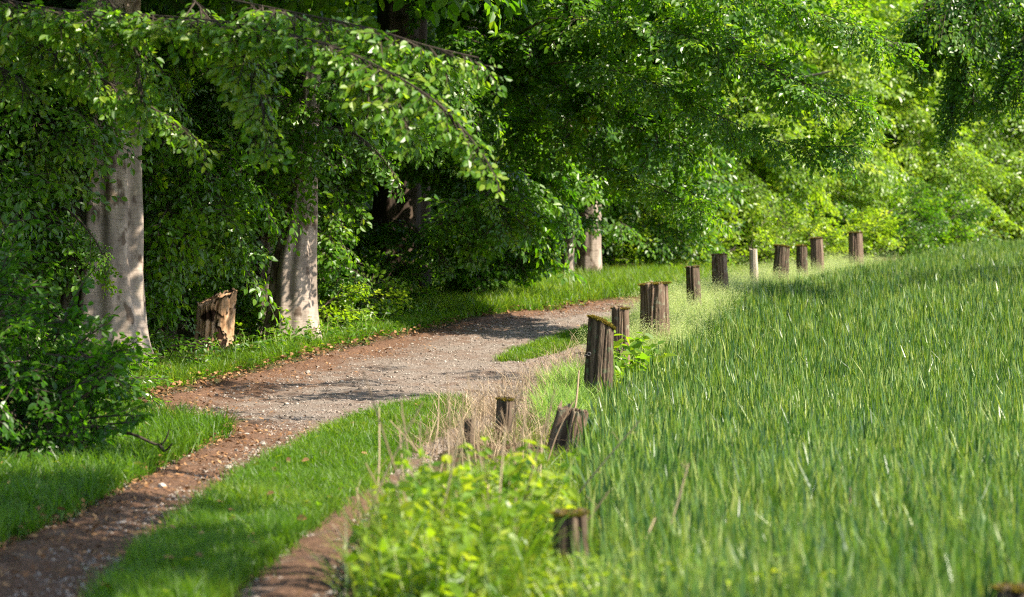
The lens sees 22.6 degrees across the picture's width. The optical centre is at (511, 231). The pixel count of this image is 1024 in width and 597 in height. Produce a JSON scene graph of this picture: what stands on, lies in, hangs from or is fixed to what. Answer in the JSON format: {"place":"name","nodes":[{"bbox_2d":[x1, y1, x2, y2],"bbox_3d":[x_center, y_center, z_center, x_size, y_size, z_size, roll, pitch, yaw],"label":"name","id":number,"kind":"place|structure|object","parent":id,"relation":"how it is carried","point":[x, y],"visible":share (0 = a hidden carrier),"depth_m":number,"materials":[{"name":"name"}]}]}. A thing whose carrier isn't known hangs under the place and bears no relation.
{"place":"outdoors","nodes":[
{"label":"outdoors","id":0,"kind":"place"},
{"bbox_2d":[0,397,258,546],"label":"verge grass","id":1,"kind":"structure","parent":0,"point":[86,481],"depth_m":20.34,"materials":[{"name":"green plant"}]},
{"bbox_2d":[0,299,639,596],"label":"track","id":2,"kind":"structure","parent":0,"point":[302,561],"depth_m":27.99,"materials":[{"name":"gravel"}]},
{"bbox_2d":[75,390,480,596],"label":"median grass","id":3,"kind":"structure","parent":2,"relation":"on","point":[151,564],"depth_m":17.83,"materials":[{"name":"green plant"}]},
{"bbox_2d":[332,496,366,587],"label":"dry stalk","id":4,"kind":"object","parent":2,"relation":"on","point":[334,581],"visible":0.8,"depth_m":14.47,"materials":[{"name":"plant"}]},
{"bbox_2d":[101,298,572,409],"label":"verge grass","id":5,"kind":"structure","parent":0,"point":[219,364],"depth_m":35.68,"materials":[{"name":"green plant"}]},
{"bbox_2d":[0,254,908,596],"bbox_3d":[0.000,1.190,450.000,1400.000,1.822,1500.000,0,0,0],"label":"ground","id":6,"kind":"structure","parent":0,"point":[184,332],"depth_m":33.24,"materials":[{"name":"soil"}]},
{"bbox_2d":[0,201,172,462],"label":"bush","id":7,"kind":"object","parent":6,"relation":"on","point":[48,396],"visible":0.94,"depth_m":22.04,"materials":[{"name":"green plant"}]},
{"bbox_2d":[0,301,175,406],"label":"bush","id":8,"kind":"object","parent":6,"relation":"on","point":[146,351],"visible":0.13,"depth_m":28.70,"materials":[{"name":"green plant"}]},
{"bbox_2d":[146,310,220,367],"bbox_3d":[-4.582,1.454,34.029,1.648,0.855,2.632,0,0,0],"label":"bush","id":9,"kind":"object","parent":6,"relation":"on","point":[185,347],"visible":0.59,"depth_m":34.14,"materials":[{"name":"green plant"}]},
{"bbox_2d":[192,288,236,353],"bbox_3d":[-4.179,1.297,36.005,0.606,1.053,0.579,5,-2,-4],"label":"tree stump","id":10,"kind":"object","parent":6,"relation":"on","point":[215,312],"visible":0.73,"depth_m":35.81,"materials":[{"name":"brown wood"}]},
{"bbox_2d":[141,3,334,338],"bbox_3d":[-4.371,-4.636,40.483,9.328,12.950,9.751,0,0,0],"label":"beech tree","id":11,"kind":"object","parent":6,"relation":"on","point":[202,110],"visible":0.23,"depth_m":38.13,"materials":[{"name":"green plant"}]},
{"bbox_2d":[0,0,512,201],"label":"beech tree","id":12,"kind":"object","parent":6,"relation":"on","point":[33,23],"visible":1,"depth_m":21.56,"materials":[{"name":"green plant"}]},
{"bbox_2d":[0,0,553,369],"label":"beech tree","id":13,"kind":"object","parent":6,"relation":"on","point":[116,178],"visible":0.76,"depth_m":32.88,"materials":[{"name":"green plant"}]},
{"bbox_2d":[117,296,445,400],"bbox_3d":[-3.569,1.536,36.348,2.154,0.933,14.272,0,0,13],"label":"bramble patch","id":14,"kind":"object","parent":6,"relation":"on","point":[282,337],"visible":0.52,"depth_m":37.23,"materials":[{"name":"green plant"}]},
{"bbox_2d":[0,298,586,590],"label":"ground weeds","id":15,"kind":"object","parent":6,"relation":"on","point":[194,511],"visible":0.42,"depth_m":23.56,"materials":[{"name":"green plant"}]},
{"bbox_2d":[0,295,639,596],"bbox_3d":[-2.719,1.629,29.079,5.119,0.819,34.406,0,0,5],"label":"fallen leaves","id":16,"kind":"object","parent":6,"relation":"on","point":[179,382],"visible":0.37,"depth_m":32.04,"materials":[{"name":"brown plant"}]},
{"bbox_2d":[234,263,413,342],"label":"bush","id":17,"kind":"object","parent":6,"relation":"on","point":[352,313],"visible":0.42,"depth_m":40.61,"materials":[{"name":"green plant"}]},
{"bbox_2d":[332,524,368,564],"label":"dry stalk","id":18,"kind":"object","parent":6,"relation":"on","point":[340,534],"visible":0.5,"depth_m":15.07,"materials":[{"name":"plant"}]},
{"bbox_2d":[350,478,360,522],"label":"dry stalk","id":19,"kind":"object","parent":6,"relation":"on","point":[358,499],"visible":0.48,"depth_m":15.99,"materials":[{"name":"plant"}]},
{"bbox_2d":[210,0,527,340],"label":"beech tree","id":20,"kind":"object","parent":6,"relation":"on","point":[364,157],"visible":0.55,"depth_m":37.92,"materials":[{"name":"green plant"}]},
{"bbox_2d":[365,463,381,494],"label":"dry stalk","id":21,"kind":"object","parent":6,"relation":"on","point":[373,477],"visible":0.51,"depth_m":16.03,"materials":[{"name":"plant"}]},
{"bbox_2d":[367,403,384,536],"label":"dry stalk","id":22,"kind":"object","parent":6,"relation":"on","point":[378,412],"visible":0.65,"depth_m":16.97,"materials":[{"name":"plant"}]},
{"bbox_2d":[353,370,418,528],"bbox_3d":[-0.681,1.415,14.938,0.509,1.209,0.060,0,0,7],"label":"dry stalk","id":23,"kind":"object","parent":6,"relation":"on","point":[366,381],"visible":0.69,"depth_m":14.97,"materials":[{"name":"plant"}]},
{"bbox_2d":[357,402,422,563],"bbox_3d":[-0.735,1.523,15.334,0.414,1.013,0.146,0,0,0],"label":"dry stalk","id":24,"kind":"object","parent":6,"relation":"on","point":[391,462],"visible":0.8,"depth_m":15.34,"materials":[{"name":"plant"}]},
{"bbox_2d":[384,473,401,504],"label":"dry stalk","id":25,"kind":"object","parent":6,"relation":"on","point":[395,489],"visible":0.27,"depth_m":14.82,"materials":[{"name":"plant"}]},
{"bbox_2d":[395,415,404,479],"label":"dry stalk","id":26,"kind":"object","parent":6,"relation":"on","point":[400,448],"visible":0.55,"depth_m":17.10,"materials":[{"name":"plant"}]},
{"bbox_2d":[400,402,412,494],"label":"dry stalk","id":27,"kind":"object","parent":6,"relation":"on","point":[405,432],"visible":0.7,"depth_m":17.65,"materials":[{"name":"plant"}]},
{"bbox_2d":[390,420,444,487],"bbox_3d":[-0.588,1.679,18.018,0.654,0.679,0.115,0,0,30],"label":"dry stalk","id":28,"kind":"object","parent":6,"relation":"on","point":[411,443],"visible":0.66,"depth_m":18.10,"materials":[{"name":"plant"}]},
{"bbox_2d":[418,420,422,484],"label":"dry stalk","id":29,"kind":"object","parent":6,"relation":"on","point":[420,446],"visible":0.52,"depth_m":17.86,"materials":[{"name":"plant"}]},
{"bbox_2d":[239,438,611,596],"bbox_3d":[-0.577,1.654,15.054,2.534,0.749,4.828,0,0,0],"label":"undergrowth","id":30,"kind":"object","parent":6,"relation":"on","point":[514,576],"visible":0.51,"depth_m":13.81,"materials":[{"name":"green plant"}]},
{"bbox_2d":[425,426,437,486],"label":"dry stalk","id":31,"kind":"object","parent":6,"relation":"on","point":[430,446],"visible":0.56,"depth_m":16.90,"materials":[{"name":"plant"}]},
{"bbox_2d":[428,382,440,466],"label":"dry stalk","id":32,"kind":"object","parent":6,"relation":"on","point":[436,431],"visible":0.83,"depth_m":21.04,"materials":[{"name":"plant"}]},
{"bbox_2d":[345,241,546,309],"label":"bush","id":33,"kind":"object","parent":6,"relation":"on","point":[422,273],"visible":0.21,"depth_m":44.44,"materials":[{"name":"green plant"}]},
{"bbox_2d":[286,0,607,298],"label":"tree","id":34,"kind":"object","parent":6,"relation":"on","point":[393,229],"visible":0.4,"depth_m":45.37,"materials":[{"name":"green plant"}]},
{"bbox_2d":[436,418,462,537],"bbox_3d":[-0.405,1.546,14.778,0.066,0.950,0.349,0,0,-40],"label":"dry stalk","id":35,"kind":"object","parent":6,"relation":"on","point":[456,450],"visible":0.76,"depth_m":14.72,"materials":[{"name":"plant"}]},
{"bbox_2d":[446,374,459,516],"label":"dry stalk","id":36,"kind":"object","parent":6,"relation":"on","point":[451,437],"visible":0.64,"depth_m":15.36,"materials":[{"name":"plant"}]},
{"bbox_2d":[447,430,461,480],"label":"dry stalk","id":37,"kind":"object","parent":6,"relation":"on","point":[448,449],"visible":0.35,"depth_m":18.08,"materials":[{"name":"plant"}]},
{"bbox_2d":[453,413,473,489],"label":"dry stalk","id":38,"kind":"object","parent":6,"relation":"on","point":[464,438],"visible":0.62,"depth_m":18.25,"materials":[{"name":"plant"}]},
{"bbox_2d":[458,391,471,469],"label":"dry stalk","id":39,"kind":"object","parent":6,"relation":"on","point":[461,431],"visible":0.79,"depth_m":20.94,"materials":[{"name":"plant"}]},
{"bbox_2d":[345,437,588,596],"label":"nettle clump","id":40,"kind":"object","parent":6,"relation":"on","point":[512,472],"visible":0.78,"depth_m":14.29,"materials":[{"name":"green plant"}]},
{"bbox_2d":[463,418,474,452],"bbox_3d":[-0.388,1.893,23.200,0.120,0.457,0.120,2,-1,-1],"label":"wooden stump","id":41,"kind":"object","parent":6,"relation":"on","point":[468,430],"visible":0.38,"depth_m":23.16,"materials":[{"name":"brown wood"}]},
{"bbox_2d":[465,374,484,480],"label":"dry stalk","id":42,"kind":"object","parent":6,"relation":"on","point":[474,422],"visible":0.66,"depth_m":16.86,"materials":[{"name":"plant"}]},
{"bbox_2d":[467,382,486,468],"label":"dry stalk","id":43,"kind":"object","parent":6,"relation":"on","point":[475,421],"visible":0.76,"depth_m":21.10,"materials":[{"name":"plant"}]},
{"bbox_2d":[482,461,488,489],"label":"dry stalk","id":44,"kind":"object","parent":6,"relation":"on","point":[487,482],"visible":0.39,"depth_m":15.53,"materials":[{"name":"plant"}]},
{"bbox_2d":[366,329,611,459],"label":"dry grass","id":45,"kind":"structure","parent":6,"relation":"on","point":[481,411],"depth_m":25.85,"materials":[{"name":"plant"}]},
{"bbox_2d":[492,426,509,526],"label":"dry stalk","id":46,"kind":"object","parent":6,"relation":"on","point":[502,466],"visible":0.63,"depth_m":14.94,"materials":[{"name":"plant"}]},
{"bbox_2d":[494,395,514,440],"bbox_3d":[-0.072,1.851,24.597,0.213,0.557,0.188,2,2,-2],"label":"wooden stump","id":47,"kind":"object","parent":6,"relation":"on","point":[505,403],"visible":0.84,"depth_m":24.55,"materials":[{"name":"brown wood"}]},
{"bbox_2d":[490,388,522,475],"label":"dry stalk","id":48,"kind":"object","parent":6,"relation":"on","point":[510,427],"visible":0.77,"depth_m":19.98,"materials":[{"name":"plant"}]},
{"bbox_2d":[0,0,1018,340],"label":"woodland","id":49,"kind":"object","parent":6,"relation":"on","point":[66,4],"depth_m":57.62,"materials":[{"name":"green plant"}]},
{"bbox_2d":[508,396,515,464],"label":"dry stalk","id":50,"kind":"object","parent":6,"relation":"on","point":[514,426],"visible":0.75,"depth_m":20.00,"materials":[{"name":"plant"}]},
{"bbox_2d":[501,407,524,485],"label":"dry stalk","id":51,"kind":"object","parent":6,"relation":"on","point":[508,434],"visible":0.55,"depth_m":18.25,"materials":[{"name":"plant"}]},
{"bbox_2d":[509,408,528,484],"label":"dry stalk","id":52,"kind":"object","parent":6,"relation":"on","point":[521,436],"visible":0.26,"depth_m":16.31,"materials":[{"name":"plant"}]},
{"bbox_2d":[522,366,530,458],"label":"dry stalk","id":53,"kind":"object","parent":6,"relation":"on","point":[524,409],"visible":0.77,"depth_m":21.00,"materials":[{"name":"plant"}]},
{"bbox_2d":[354,0,700,273],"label":"beech tree","id":54,"kind":"object","parent":6,"relation":"on","point":[569,241],"visible":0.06,"depth_m":58.06,"materials":[{"name":"green plant"}]},
{"bbox_2d":[523,411,532,474],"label":"dry stalk","id":55,"kind":"object","parent":6,"relation":"on","point":[527,435],"visible":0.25,"depth_m":16.11,"materials":[{"name":"plant"}]},
{"bbox_2d":[523,387,555,500],"bbox_3d":[0.089,1.481,15.461,0.148,1.097,0.432,0,0,-32],"label":"dry stalk","id":56,"kind":"object","parent":6,"relation":"on","point":[537,451],"visible":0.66,"depth_m":15.38,"materials":[{"name":"plant"}]},
{"bbox_2d":[537,405,553,471],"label":"dry stalk","id":57,"kind":"object","parent":6,"relation":"on","point":[545,435],"visible":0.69,"depth_m":19.95,"materials":[{"name":"plant"}]},
{"bbox_2d":[546,398,576,464],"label":"dry stalk","id":58,"kind":"object","parent":6,"relation":"on","point":[559,428],"visible":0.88,"depth_m":21.06,"materials":[{"name":"plant"}]},
{"bbox_2d":[516,351,613,425],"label":"verge grass","id":59,"kind":"structure","parent":6,"relation":"on","point":[569,375],"depth_m":28.13,"materials":[{"name":"green plant"}]},
{"bbox_2d":[547,400,588,450],"bbox_3d":[0.514,1.840,23.397,0.350,0.550,0.333,12,1,3],"label":"wooden stump","id":60,"kind":"object","parent":6,"relation":"on","point":[563,435],"visible":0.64,"depth_m":23.36,"materials":[{"name":"brown wood"}]},
{"bbox_2d":[549,507,590,573],"bbox_3d":[0.338,1.858,14.897,0.251,0.523,0.265,0,1,-5],"label":"wooden stump","id":61,"kind":"object","parent":6,"relation":"on","point":[579,519],"visible":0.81,"depth_m":14.82,"materials":[{"name":"brown wood"}]},
{"bbox_2d":[574,370,579,407],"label":"dry stalk","id":62,"kind":"object","parent":6,"relation":"on","point":[575,405],"visible":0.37,"depth_m":24.04,"materials":[{"name":"plant"}]},
{"bbox_2d":[494,455,663,596],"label":"nettle clump","id":63,"kind":"object","parent":6,"relation":"on","point":[576,585],"visible":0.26,"depth_m":13.19,"materials":[{"name":"green plant"}]},
{"bbox_2d":[588,490,609,520],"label":"dry stalk","id":64,"kind":"object","parent":6,"relation":"on","point":[590,516],"visible":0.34,"depth_m":15.48,"materials":[{"name":"plant"}]},
{"bbox_2d":[584,314,616,399],"bbox_3d":[1.006,1.516,29.500,0.376,1.128,0.389,3,1,-3],"label":"wooden post","id":65,"kind":"object","parent":6,"relation":"on","point":[599,348],"visible":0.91,"depth_m":29.37,"materials":[{"name":"brown wood"}]},
{"bbox_2d":[566,420,639,508],"bbox_3d":[0.541,1.629,16.975,0.688,0.782,0.086,0,0,25],"label":"dry stalk","id":66,"kind":"object","parent":6,"relation":"on","point":[585,484],"visible":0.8,"depth_m":16.89,"materials":[{"name":"plant"}]},
{"bbox_2d":[610,304,629,366],"bbox_3d":[1.396,1.461,32.992,0.295,1.051,0.292,0,1,3],"label":"wooden post","id":67,"kind":"object","parent":6,"relation":"on","point":[620,318],"visible":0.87,"depth_m":32.89,"materials":[{"name":"brown wood"}]},
{"bbox_2d":[613,330,676,387],"bbox_3d":[1.580,1.580,31.844,1.007,0.805,3.705,0,0,6],"label":"dock plant","id":68,"kind":"object","parent":6,"relation":"on","point":[633,351],"visible":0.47,"depth_m":31.03,"materials":[{"name":"green plant"}]},
{"bbox_2d":[638,281,670,345],"bbox_3d":[2.041,1.287,36.505,0.502,1.174,0.521,-1,0,5],"label":"wooden post","id":69,"kind":"object","parent":6,"relation":"on","point":[654,300],"visible":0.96,"depth_m":36.32,"materials":[{"name":"brown wood"}]},
{"bbox_2d":[392,0,928,292],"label":"beech tree","id":70,"kind":"object","parent":6,"relation":"on","point":[629,42],"visible":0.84,"depth_m":40.20,"materials":[{"name":"green plant"}]},
{"bbox_2d":[574,205,758,268],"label":"bush","id":71,"kind":"object","parent":6,"relation":"on","point":[622,258],"visible":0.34,"depth_m":60.08,"materials":[{"name":"green plant"}]},
{"bbox_2d":[523,0,814,274],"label":"beech tree","id":72,"kind":"object","parent":6,"relation":"on","point":[592,223],"visible":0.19,"depth_m":59.11,"materials":[{"name":"green plant"}]},
{"bbox_2d":[661,460,688,548],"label":"dry stalk","id":73,"kind":"object","parent":6,"relation":"on","point":[686,467],"visible":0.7,"depth_m":15.02,"materials":[{"name":"plant"}]},
{"bbox_2d":[531,542,845,596],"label":"nettle clump","id":74,"kind":"object","parent":6,"relation":"on","point":[822,575],"visible":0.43,"depth_m":12.65,"materials":[{"name":"green plant"}]},
{"bbox_2d":[685,265,701,315],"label":"wooden post","id":75,"kind":"object","parent":6,"relation":"on","point":[693,285],"visible":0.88,"depth_m":41.91,"materials":[{"name":"brown wood"}]},
{"bbox_2d":[711,252,728,294],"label":"wooden post","id":76,"kind":"object","parent":6,"relation":"on","point":[719,266],"visible":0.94,"depth_m":45.40,"materials":[{"name":"brown wood"}]},
{"bbox_2d":[604,0,895,262],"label":"broadleaf tree","id":77,"kind":"object","parent":6,"relation":"on","point":[759,190],"visible":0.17,"depth_m":69.84,"materials":[{"name":"green plant"}]},
{"bbox_2d":[749,248,758,282],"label":"wooden post","id":78,"kind":"object","parent":6,"relation":"on","point":[753,260],"visible":0.45,"depth_m":48.93,"materials":[{"name":"brown wood"}]},
{"bbox_2d":[772,244,790,281],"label":"wooden post","id":79,"kind":"object","parent":6,"relation":"on","point":[781,254],"visible":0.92,"depth_m":49.89,"materials":[{"name":"brown wood"}]},
{"bbox_2d":[544,237,1023,596],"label":"wheat","id":80,"kind":"object","parent":6,"relation":"on","point":[891,395],"visible":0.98,"depth_m":20.39,"materials":[{"name":"green plant"}]},
{"bbox_2d":[685,191,913,267],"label":"bush","id":81,"kind":"object","parent":6,"relation":"on","point":[822,231],"visible":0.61,"depth_m":67.36,"materials":[{"name":"green plant"}]},
{"bbox_2d":[795,244,807,277],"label":"wooden post","id":82,"kind":"object","parent":6,"relation":"on","point":[801,254],"visible":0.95,"depth_m":51.91,"materials":[{"name":"brown wood"}]},
{"bbox_2d":[809,236,823,272],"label":"wooden post","id":83,"kind":"object","parent":6,"relation":"on","point":[816,247],"visible":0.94,"depth_m":54.39,"materials":[{"name":"brown wood"}]},
{"bbox_2d":[726,0,954,255],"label":"broadleaf tree","id":84,"kind":"object","parent":6,"relation":"on","point":[873,171],"visible":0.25,"depth_m":75.07,"materials":[{"name":"green plant"}]},
{"bbox_2d":[847,230,863,266],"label":"wooden post","id":85,"kind":"object","parent":6,"relation":"on","point":[856,243],"visible":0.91,"depth_m":57.90,"materials":[{"name":"brown wood"}]},
{"bbox_2d":[784,0,1023,254],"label":"broadleaf tree","id":86,"kind":"object","parent":6,"relation":"on","point":[954,173],"visible":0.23,"depth_m":79.44,"materials":[{"name":"green plant"}]},
{"bbox_2d":[824,177,1008,257],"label":"bush","id":87,"kind":"object","parent":6,"relation":"on","point":[925,241],"visible":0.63,"depth_m":73.35,"materials":[{"name":"green plant"}]},
{"bbox_2d":[872,0,1023,160],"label":"beech tree","id":88,"kind":"object","parent":6,"relation":"on","point":[969,35],"visible":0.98,"depth_m":43.61,"materials":[{"name":"green plant"}]},
{"bbox_2d":[892,0,1023,241],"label":"broadleaf tree","id":89,"kind":"object","parent":6,"relation":"on","point":[1011,202],"visible":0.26,"depth_m":83.17,"materials":[{"name":"green plant"}]},
{"bbox_2d":[977,113,1023,240],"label":"broadleaf tree","id":90,"kind":"object","parent":6,"relation":"on","point":[1019,137],"visible":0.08,"depth_m":86.25,"materials":[{"name":"green plant"}]},
{"bbox_2d":[990,579,1023,596],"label":"wooden stump","id":91,"kind":"object","parent":6,"relation":"on","point":[1004,588],"visible":1,"depth_m":12.15,"materials":[{"name":"brown wood"}]},
{"bbox_2d":[494,316,611,361],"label":"median grass","id":92,"kind":"structure","parent":0,"point":[532,349],"depth_m":37.26,"materials":[{"name":"green plant"}]},
{"bbox_2d":[369,259,792,316],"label":"lawn grass","id":93,"kind":"structure","parent":0,"point":[611,281],"depth_m":47.86,"materials":[{"name":"green plant"}]},
{"bbox_2d":[475,310,711,444],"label":"verge grass","id":94,"kind":"structure","parent":0,"point":[533,438],"depth_m":25.22,"materials":[{"name":"plant"}]},
{"bbox_2d":[646,509,665,536],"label":"dry stalk","id":95,"kind":"object","parent":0,"point":[652,524],"visible":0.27,"depth_m":14.59,"materials":[{"name":"plant"}]},
{"bbox_2d":[572,249,896,359],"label":"seeding grass","id":96,"kind":"structure","parent":0,"point":[681,309],"depth_m":42.33,"materials":[{"name":"green plant"}]}
]}

